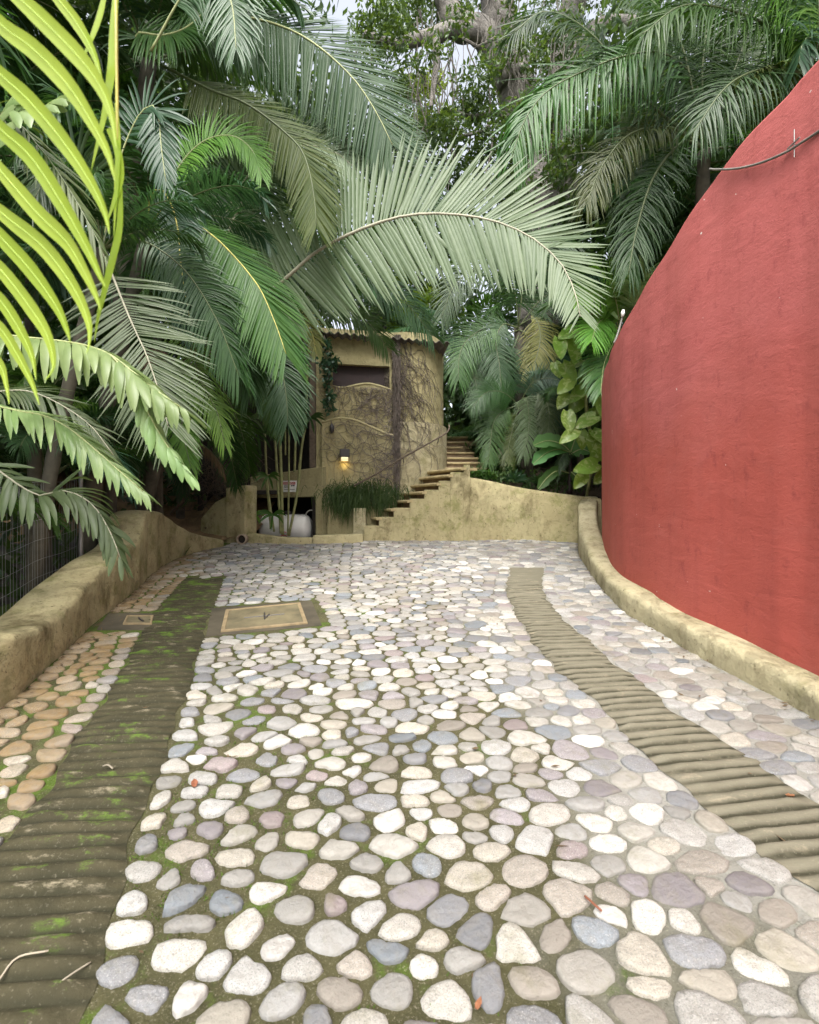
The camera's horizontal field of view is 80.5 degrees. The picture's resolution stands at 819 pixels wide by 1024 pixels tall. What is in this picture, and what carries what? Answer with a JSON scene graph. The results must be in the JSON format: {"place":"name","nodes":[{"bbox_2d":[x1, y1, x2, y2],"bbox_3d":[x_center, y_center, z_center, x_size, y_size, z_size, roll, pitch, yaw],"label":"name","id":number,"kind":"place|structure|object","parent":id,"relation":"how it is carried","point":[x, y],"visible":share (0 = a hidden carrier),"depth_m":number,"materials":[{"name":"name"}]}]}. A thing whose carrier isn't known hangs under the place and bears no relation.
{"place":"outdoors","nodes":[
{"label":"outdoors","id":0,"kind":"place"},
{"bbox_2d":[0,530,257,606],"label":"ground","id":1,"kind":"structure","parent":0,"point":[9,600],"depth_m":7.64,"materials":[{"name":"brown soil"}]},
{"bbox_2d":[0,5,34,88],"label":"palm tree","id":2,"kind":"object","parent":1,"relation":"on","point":[10,50],"visible":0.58,"depth_m":3.16,"materials":[{"name":"green plant"}]},
{"bbox_2d":[0,421,41,502],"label":"palm tree","id":3,"kind":"object","parent":1,"relation":"on","point":[2,425],"visible":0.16,"depth_m":3.84,"materials":[{"name":"green plant"}]},
{"bbox_2d":[5,494,72,539],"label":"palm tree","id":4,"kind":"object","parent":1,"relation":"on","point":[15,512],"visible":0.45,"depth_m":3.82,"materials":[{"name":"green plant"}]},
{"bbox_2d":[0,200,85,305],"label":"palm tree","id":5,"kind":"object","parent":1,"relation":"on","point":[61,285],"visible":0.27,"depth_m":4.67,"materials":[{"name":"green plant"}]},
{"bbox_2d":[2,0,102,88],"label":"palm tree","id":6,"kind":"object","parent":1,"relation":"on","point":[32,24],"visible":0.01,"depth_m":6.99,"materials":[{"name":"green plant"}]},
{"bbox_2d":[0,0,108,208],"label":"palm tree","id":7,"kind":"object","parent":1,"relation":"on","point":[87,25],"visible":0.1,"depth_m":6.01,"materials":[{"name":"green plant"}]},
{"bbox_2d":[0,0,123,404],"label":"palm tree","id":8,"kind":"object","parent":1,"relation":"on","point":[41,56],"visible":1,"depth_m":0.78,"materials":[{"name":"green plant"}]},
{"bbox_2d":[0,48,142,302],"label":"palm tree","id":9,"kind":"object","parent":1,"relation":"on","point":[5,194],"visible":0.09,"depth_m":5.22,"materials":[{"name":"green plant"}]},
{"bbox_2d":[0,0,159,282],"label":"palm tree","id":10,"kind":"object","parent":1,"relation":"on","point":[123,56],"visible":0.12,"depth_m":6.24,"materials":[{"name":"green plant"}]},
{"bbox_2d":[0,344,173,585],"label":"palm tree","id":11,"kind":"object","parent":1,"relation":"on","point":[36,470],"visible":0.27,"depth_m":4.84,"materials":[{"name":"green plant"}]},
{"bbox_2d":[0,401,176,579],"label":"palm tree","id":12,"kind":"object","parent":1,"relation":"on","point":[22,444],"visible":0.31,"depth_m":5.28,"materials":[{"name":"green plant"}]},
{"bbox_2d":[0,313,192,572],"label":"palm tree","id":13,"kind":"object","parent":1,"relation":"on","point":[70,484],"visible":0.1,"depth_m":7.01,"materials":[{"name":"green plant"}]},
{"bbox_2d":[0,412,199,546],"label":"palm tree","id":14,"kind":"object","parent":1,"relation":"on","point":[123,440],"visible":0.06,"depth_m":6.49,"materials":[{"name":"green plant"}]},
{"bbox_2d":[0,94,206,580],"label":"fishtail palm","id":15,"kind":"object","parent":1,"relation":"on","point":[121,375],"visible":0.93,"depth_m":2.67,"materials":[{"name":"green plant"}]},
{"bbox_2d":[0,0,208,543],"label":"palm tree","id":16,"kind":"object","parent":1,"relation":"on","point":[29,325],"visible":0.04,"depth_m":8.33,"materials":[{"name":"green plant"}]},
{"bbox_2d":[0,510,223,708],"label":"boundary wall","id":17,"kind":"structure","parent":1,"relation":"on","point":[48,621],"depth_m":4.28,"materials":[{"name":"paint"}]},
{"bbox_2d":[0,470,82,614],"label":"wire fence","id":18,"kind":"object","parent":17,"relation":"on","point":[80,528],"visible":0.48,"depth_m":4.17,"materials":[{"name":"grey metal"}]},
{"bbox_2d":[2,380,224,516],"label":"palm tree","id":19,"kind":"object","parent":1,"relation":"on","point":[111,494],"visible":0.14,"depth_m":6.34,"materials":[{"name":"green plant"}]},
{"bbox_2d":[13,231,247,400],"bbox_3d":[-4.484,-1.896,8.727,3.574,5.591,4.164,0,0,40],"label":"palm tree","id":20,"kind":"object","parent":1,"relation":"on","point":[59,332],"visible":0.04,"depth_m":7.93,"materials":[{"name":"green plant"}]},
{"bbox_2d":[0,71,261,595],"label":"palm tree","id":21,"kind":"object","parent":1,"relation":"on","point":[226,358],"visible":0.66,"depth_m":4.44,"materials":[{"name":"green plant"}]},
{"bbox_2d":[75,369,242,514],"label":"palm tree","id":22,"kind":"object","parent":1,"relation":"on","point":[157,507],"visible":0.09,"depth_m":7.59,"materials":[{"name":"green plant"}]},
{"bbox_2d":[29,71,312,557],"bbox_3d":[-2.715,-1.951,5.682,2.767,6.085,2.664,0,0,-23],"label":"palm tree","id":23,"kind":"object","parent":1,"relation":"on","point":[267,322],"visible":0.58,"depth_m":5.34,"materials":[{"name":"green plant"}]},
{"bbox_2d":[0,0,360,605],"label":"undergrowth","id":24,"kind":"object","parent":1,"relation":"on","point":[169,77],"visible":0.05,"depth_m":8.31,"materials":[{"name":"green plant"}]},
{"bbox_2d":[21,0,430,500],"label":"palm tree","id":25,"kind":"object","parent":1,"relation":"on","point":[234,36],"visible":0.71,"depth_m":6.42,"materials":[{"name":"green plant"}]},
{"bbox_2d":[201,485,256,542],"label":"corner wall","id":26,"kind":"structure","parent":1,"relation":"on","point":[229,515],"depth_m":8.82,"materials":[{"name":"paint"}]},
{"bbox_2d":[247,533,312,543],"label":"kerb","id":27,"kind":"structure","parent":1,"relation":"on","point":[260,538],"depth_m":8.70,"materials":[{"name":"paint"}]},
{"bbox_2d":[234,364,325,535],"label":"cane palm","id":28,"kind":"object","parent":1,"relation":"on","point":[276,475],"visible":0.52,"depth_m":9.23,"materials":[{"name":"teal plant"}]},
{"bbox_2d":[258,510,311,536],"bbox_3d":[-2.487,0.319,9.846,1.155,0.734,0.588,0,0,0],"label":"gas tank","id":29,"kind":"object","parent":1,"relation":"on","point":[302,525],"visible":0.52,"depth_m":9.59,"materials":[{"name":"metal"}]},
{"bbox_2d":[226,215,395,328],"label":"palm tree","id":30,"kind":"object","parent":1,"relation":"on","point":[357,289],"visible":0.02,"depth_m":12.81,"materials":[{"name":"green plant"}]},
{"bbox_2d":[0,0,637,446],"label":"forest","id":31,"kind":"object","parent":1,"relation":"on","point":[458,166],"depth_m":15.71,"materials":[{"name":"green plant"}]},
{"bbox_2d":[198,327,448,536],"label":"garden building","id":32,"kind":"structure","parent":1,"relation":"on","point":[361,366],"depth_m":9.73,"materials":[{"name":"paint"}]},
{"bbox_2d":[283,481,296,491],"bbox_3d":[-2.384,-0.508,9.597,0.300,0.225,0.018,0,0,8],"label":"warning sign","id":33,"kind":"object","parent":32,"relation":"attached to","point":[293,485],"visible":0.65,"depth_m":9.59,"materials":[{"name":"white paint"}]},
{"bbox_2d":[315,336,341,416],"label":"ivy","id":34,"kind":"object","parent":32,"relation":"attached to","point":[328,363],"visible":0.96,"depth_m":9.40,"materials":[{"name":"teal plant"}]},
{"bbox_2d":[330,423,333,432],"bbox_3d":[-1.513,-1.667,9.430,0.089,0.267,0.108,0,0,0],"label":"wall fixture","id":35,"kind":"object","parent":32,"relation":"attached to","point":[331,428],"depth_m":9.38,"materials":[{"name":"metal"}]},
{"bbox_2d":[340,449,349,461],"bbox_3d":[-1.267,-1.106,9.446,0.190,0.231,0.160,0,0,-11],"label":"wall lamp","id":36,"kind":"object","parent":32,"relation":"attached to","point":[344,454],"visible":1,"depth_m":9.37,"materials":[{"name":"metal"}]},
{"bbox_2d":[319,385,397,489],"bbox_3d":[-1.009,-1.180,9.593,1.556,2.643,0.094,0,0,-11],"label":"panel vine","id":37,"kind":"object","parent":32,"relation":"attached to","point":[375,424],"visible":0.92,"depth_m":9.64,"materials":[{"name":"plant"}]},
{"bbox_2d":[333,365,385,386],"bbox_3d":[-0.988,-2.667,9.835,1.182,0.639,0.040,0,0,-11],"label":"window","id":38,"kind":"structure","parent":32,"relation":"in","point":[346,375],"depth_m":9.81,"materials":[{"name":"brown paint"}]},
{"bbox_2d":[354,424,449,485],"bbox_3d":[-0.113,-1.140,9.535,2.052,1.320,0.461,0,0,-24],"label":"handrail","id":39,"kind":"object","parent":32,"relation":"attached to","point":[403,457],"visible":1,"depth_m":9.33,"materials":[{"name":"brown wood"}]},
{"bbox_2d":[384,334,444,496],"bbox_3d":[-0.217,-1.676,10.149,1.792,3.753,1.029,0,0,19],"label":"tower vine","id":40,"kind":"object","parent":32,"relation":"attached to","point":[396,367],"visible":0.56,"depth_m":9.76,"materials":[{"name":"brown plant"}]},
{"bbox_2d":[313,534,363,543],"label":"kerb","id":41,"kind":"structure","parent":1,"relation":"on","point":[335,538],"depth_m":8.75,"materials":[{"name":"paint"}]},
{"bbox_2d":[91,81,612,510],"bbox_3d":[-1.096,-2.596,6.919,6.998,7.119,3.103,0,0,0],"label":"palm tree","id":42,"kind":"object","parent":1,"relation":"on","point":[462,243],"visible":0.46,"depth_m":6.30,"materials":[{"name":"green plant"}]},
{"bbox_2d":[327,497,394,534],"bbox_3d":[-0.928,0.145,9.331,1.308,0.910,0.376,0,0,-5],"label":"planter","id":43,"kind":"object","parent":1,"relation":"on","point":[357,523],"visible":0.35,"depth_m":9.31,"materials":[{"name":"paint"}]},
{"bbox_2d":[300,468,416,525],"bbox_3d":[-0.980,-0.210,9.263,2.282,1.289,0.544,0,0,0],"label":"trailing fern","id":44,"kind":"object","parent":43,"relation":"on","point":[352,496],"visible":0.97,"depth_m":9.22,"materials":[{"name":"green plant"}]},
{"bbox_2d":[325,219,467,330],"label":"palm tree","id":45,"kind":"object","parent":1,"relation":"on","point":[411,285],"visible":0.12,"depth_m":14.90,"materials":[{"name":"green plant"}]},
{"bbox_2d":[380,270,466,335],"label":"broadleaf tree","id":46,"kind":"object","parent":1,"relation":"on","point":[428,300],"visible":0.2,"depth_m":14.81,"materials":[{"name":"green plant"}]},
{"bbox_2d":[364,436,487,540],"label":"staircase","id":47,"kind":"structure","parent":1,"relation":"on","point":[438,508],"depth_m":9.02,"materials":[{"name":"paint"}]},
{"bbox_2d":[470,478,601,542],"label":"retaining wall","id":48,"kind":"structure","parent":1,"relation":"on","point":[499,511],"depth_m":9.10,"materials":[{"name":"paint"}]},
{"bbox_2d":[562,250,658,406],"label":"palm tree","id":49,"kind":"object","parent":1,"relation":"on","point":[587,338],"visible":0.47,"depth_m":7.79,"materials":[{"name":"green plant"}]},
{"bbox_2d":[443,0,816,508],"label":"undergrowth","id":50,"kind":"object","parent":1,"relation":"on","point":[612,25],"visible":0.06,"depth_m":10.78,"materials":[{"name":"green plant"}]},
{"bbox_2d":[474,0,815,295],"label":"palm tree","id":51,"kind":"object","parent":1,"relation":"on","point":[684,69],"visible":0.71,"depth_m":7.04,"materials":[{"name":"green plant"}]},
{"bbox_2d":[578,496,818,720],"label":"kerb wall","id":52,"kind":"structure","parent":1,"relation":"on","point":[795,686],"depth_m":3.75,"materials":[{"name":"paint"}]},
{"bbox_2d":[583,11,813,293],"bbox_3d":[5.891,-3.611,9.129,4.552,8.622,4.836,0,0,40],"label":"palm tree","id":53,"kind":"object","parent":1,"relation":"on","point":[682,207],"visible":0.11,"depth_m":9.02,"materials":[{"name":"green plant"}]},
{"bbox_2d":[602,60,818,675],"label":"red wall","id":54,"kind":"structure","parent":1,"relation":"on","point":[710,448],"depth_m":3.64,"materials":[{"name":"paint"}]},
{"bbox_2d":[550,281,624,495],"bbox_3d":[3.167,-2.177,8.547,1.378,3.936,1.365,0,0,0],"label":"climbing plant","id":55,"kind":"object","parent":54,"relation":"attached to","point":[576,400],"visible":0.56,"depth_m":8.48,"materials":[{"name":"green plant"}]},
{"bbox_2d":[613,310,624,343],"bbox_3d":[3.003,-2.660,6.959,0.231,0.516,0.070,0,0,-22],"label":"pipe stub","id":56,"kind":"object","parent":54,"relation":"attached to","point":[621,319],"visible":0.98,"depth_m":6.96,"materials":[{"name":"white paint"}]},
{"bbox_2d":[709,129,818,170],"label":"cable","id":57,"kind":"object","parent":54,"relation":"attached to","point":[773,157],"visible":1,"depth_m":3.25,"materials":[{"name":"metal"}]},
{"bbox_2d":[616,0,818,168],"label":"palm tree","id":58,"kind":"object","parent":1,"relation":"on","point":[800,12],"visible":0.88,"depth_m":6.09,"materials":[{"name":"green plant"}]},
{"bbox_2d":[641,14,818,213],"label":"palm tree","id":59,"kind":"object","parent":1,"relation":"on","point":[800,60],"visible":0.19,"depth_m":6.56,"materials":[{"name":"green plant"}]},
{"bbox_2d":[0,437,286,543],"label":"garden bank","id":60,"kind":"structure","parent":0,"point":[190,522],"depth_m":9.55,"materials":[{"name":"brown soil"}]},
{"bbox_2d":[2,279,180,394],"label":"palm tree","id":61,"kind":"object","parent":60,"relation":"on","point":[46,315],"visible":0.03,"depth_m":9.80,"materials":[{"name":"green plant"}]},
{"bbox_2d":[137,407,229,518],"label":"palm tree","id":62,"kind":"object","parent":60,"relation":"on","point":[180,513],"visible":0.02,"depth_m":9.44,"materials":[{"name":"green plant"}]},
{"bbox_2d":[111,256,323,496],"bbox_3d":[-4.120,-2.621,10.421,4.650,6.242,4.218,0,0,-10],"label":"palm tree","id":63,"kind":"object","parent":60,"relation":"on","point":[216,484],"depth_m":10.32,"materials":[{"name":"green plant"}]},
{"bbox_2d":[182,439,278,514],"bbox_3d":[-3.694,-0.751,9.621,2.256,2.009,1.549,0,0,0],"label":"bare bush","id":64,"kind":"object","parent":60,"relation":"on","point":[215,480],"visible":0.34,"depth_m":9.53,"materials":[{"name":"plant"}]},
{"bbox_2d":[170,467,196,515],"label":"branch","id":65,"kind":"object","parent":64,"relation":"on","point":[172,512],"visible":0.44,"depth_m":9.11,"materials":[{"name":"brown wood"}]},
{"bbox_2d":[392,119,421,294],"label":"broadleaf tree","id":66,"kind":"object","parent":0,"point":[402,180],"visible":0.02,"depth_m":17.73,"materials":[{"name":"green plant"}]},
{"bbox_2d":[0,539,818,1023],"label":"driveway","id":67,"kind":"structure","parent":0,"point":[412,871],"depth_m":2.06,"materials":[{"name":"stone"}]},
{"bbox_2d":[0,949,48,978],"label":"fallen twig","id":68,"kind":"object","parent":67,"relation":"on","point":[19,956],"visible":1,"depth_m":1.43,"materials":[{"name":"beige wood"}]},
{"bbox_2d":[62,961,90,979],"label":"fallen twig","id":69,"kind":"object","parent":67,"relation":"on","point":[75,971],"visible":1,"depth_m":1.40,"materials":[{"name":"beige wood"}]},
{"bbox_2d":[123,615,152,624],"bbox_3d":[-2.529,1.010,4.520,0.362,0.046,0.232,0,0,0],"label":"valve box cover","id":70,"kind":"object","parent":67,"relation":"on","point":[136,620],"visible":1,"depth_m":4.50,"materials":[{"name":"concrete"}]},
{"bbox_2d":[191,779,197,786],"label":"fallen leaf","id":71,"kind":"object","parent":67,"relation":"on","point":[194,782],"visible":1,"depth_m":2.21,"materials":[{"name":"orange plant"}]},
{"bbox_2d":[236,534,247,543],"bbox_3d":[-3.000,0.486,8.660,0.195,0.184,0.120,0,0,0],"label":"drain pipe","id":72,"kind":"object","parent":67,"relation":"on","point":[241,538],"visible":0.98,"depth_m":8.66,"materials":[{"name":"ceramic"}]},
{"bbox_2d":[221,602,307,631],"bbox_3d":[-1.391,0.998,4.626,0.744,0.111,0.666,0,0,-18],"label":"manhole cover","id":73,"kind":"object","parent":67,"relation":"on","point":[266,616],"visible":1,"depth_m":4.59,"materials":[{"name":"concrete"}]},
{"bbox_2d":[115,590,521,1021],"bbox_3d":[-1.132,1.130,3.426,2.966,0.474,4.367,0,0,0],"label":"moss","id":74,"kind":"object","parent":67,"relation":"on","point":[260,724],"visible":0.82,"depth_m":2.00,"materials":[{"name":"green plant"}]},
{"bbox_2d":[1,540,815,977],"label":"leaf litter","id":75,"kind":"object","parent":67,"relation":"on","point":[335,626],"visible":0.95,"depth_m":3.62,"materials":[{"name":"plant"}]},
{"bbox_2d":[475,996,481,1009],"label":"fallen leaf","id":76,"kind":"object","parent":67,"relation":"on","point":[478,1002],"visible":1,"depth_m":1.31,"materials":[{"name":"orange plant"}]},
{"bbox_2d":[584,895,601,911],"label":"fallen twig","id":77,"kind":"object","parent":67,"relation":"on","point":[593,903],"visible":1,"depth_m":1.60,"materials":[{"name":"orange wood"}]},
{"bbox_2d":[7,0,816,409],"label":"sky","id":78,"kind":"structure","parent":0,"point":[342,4],"materials":[{"name":"white"}]},
{"bbox_2d":[345,0,689,361],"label":"fig tree","id":79,"kind":"object","parent":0,"point":[459,22],"visible":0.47,"depth_m":12.49,"materials":[{"name":"green plant"}]},
{"bbox_2d":[488,452,601,504],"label":"garden soil","id":80,"kind":"structure","parent":0,"point":[596,492],"depth_m":10.53,"materials":[{"name":"brown soil"}]},
{"bbox_2d":[384,286,525,425],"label":"palm tree","id":81,"kind":"object","parent":80,"relation":"on","point":[511,320],"visible":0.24,"depth_m":13.53,"materials":[{"name":"green plant"}]},
{"bbox_2d":[470,467,497,480],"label":"shrub","id":82,"kind":"object","parent":80,"relation":"on","point":[483,474],"visible":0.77,"depth_m":9.63,"materials":[{"name":"green plant"}]},
{"bbox_2d":[486,470,501,478],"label":"rosette plant","id":83,"kind":"object","parent":80,"relation":"on","point":[494,475],"visible":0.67,"depth_m":9.77,"materials":[{"name":"green plant"}]},
{"bbox_2d":[447,390,556,468],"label":"palm tree","id":84,"kind":"object","parent":80,"relation":"on","point":[464,431],"visible":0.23,"depth_m":11.71,"materials":[{"name":"green plant"}]},
{"bbox_2d":[428,214,599,477],"bbox_3d":[2.403,-3.594,10.980,4.133,6.215,1.139,0,0,0],"label":"palm tree","id":85,"kind":"object","parent":80,"relation":"on","point":[519,355],"visible":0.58,"depth_m":10.81,"materials":[{"name":"green plant"}]},
{"bbox_2d":[500,468,527,482],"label":"rosette plant","id":86,"kind":"object","parent":80,"relation":"on","point":[516,477],"visible":0.81,"depth_m":9.68,"materials":[{"name":"teal plant"}]},
{"bbox_2d":[461,360,584,488],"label":"palm tree","id":87,"kind":"object","parent":80,"relation":"on","point":[523,447],"visible":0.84,"depth_m":10.07,"materials":[{"name":"green plant"}]},
{"bbox_2d":[445,317,601,460],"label":"palm tree","id":88,"kind":"object","parent":80,"relation":"on","point":[561,324],"visible":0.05,"depth_m":12.51,"materials":[{"name":"green plant"}]},
{"bbox_2d":[465,430,597,493],"bbox_3d":[2.613,-1.133,11.372,3.094,1.812,4.040,0,0,0],"label":"ground cover","id":89,"kind":"object","parent":80,"relation":"on","point":[562,479],"visible":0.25,"depth_m":10.24,"materials":[{"name":"green plant"}]},
{"bbox_2d":[527,473,539,483],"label":"rosette plant","id":90,"kind":"object","parent":80,"relation":"on","point":[535,479],"visible":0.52,"depth_m":9.89,"materials":[{"name":"green plant"}]},
{"bbox_2d":[532,424,589,493],"bbox_3d":[2.927,-1.181,9.203,1.135,1.643,0.532,0,0,-30],"label":"banana plant","id":91,"kind":"object","parent":80,"relation":"on","point":[549,444],"visible":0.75,"depth_m":9.29,"materials":[{"name":"green plant"}]},
{"bbox_2d":[526,368,600,487],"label":"palm tree","id":92,"kind":"object","parent":80,"relation":"on","point":[551,391],"visible":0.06,"depth_m":9.89,"materials":[{"name":"green plant"}]},
{"bbox_2d":[529,403,601,496],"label":"palm tree","id":93,"kind":"object","parent":80,"relation":"on","point":[561,466],"visible":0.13,"depth_m":9.54,"materials":[{"name":"green plant"}]},
{"bbox_2d":[485,197,665,458],"bbox_3d":[4.790,-3.454,12.638,5.746,7.308,5.320,0,0,0],"label":"palm tree","id":94,"kind":"object","parent":80,"relation":"on","point":[600,240],"visible":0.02,"depth_m":11.78,"materials":[{"name":"green plant"}]},
{"bbox_2d":[533,232,675,425],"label":"palm tree","id":95,"kind":"object","parent":80,"relation":"on","point":[545,307],"visible":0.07,"depth_m":9.02,"materials":[{"name":"green plant"}]},
{"bbox_2d":[590,8,793,240],"bbox_3d":[6.839,-4.304,11.053,5.857,10.008,5.885,0,0,0],"label":"palm tree","id":96,"kind":"object","parent":80,"relation":"on","point":[618,126],"visible":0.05,"depth_m":9.97,"materials":[{"name":"green plant"}]},
{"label":"hill","id":97,"kind":"structure","parent":0,"visible":0},
{"bbox_2d":[386,64,459,284],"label":"broadleaf tree","id":98,"kind":"object","parent":97,"relation":"on","point":[438,88],"visible":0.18,"depth_m":16.70,"materials":[{"name":"green plant"}]}
]}

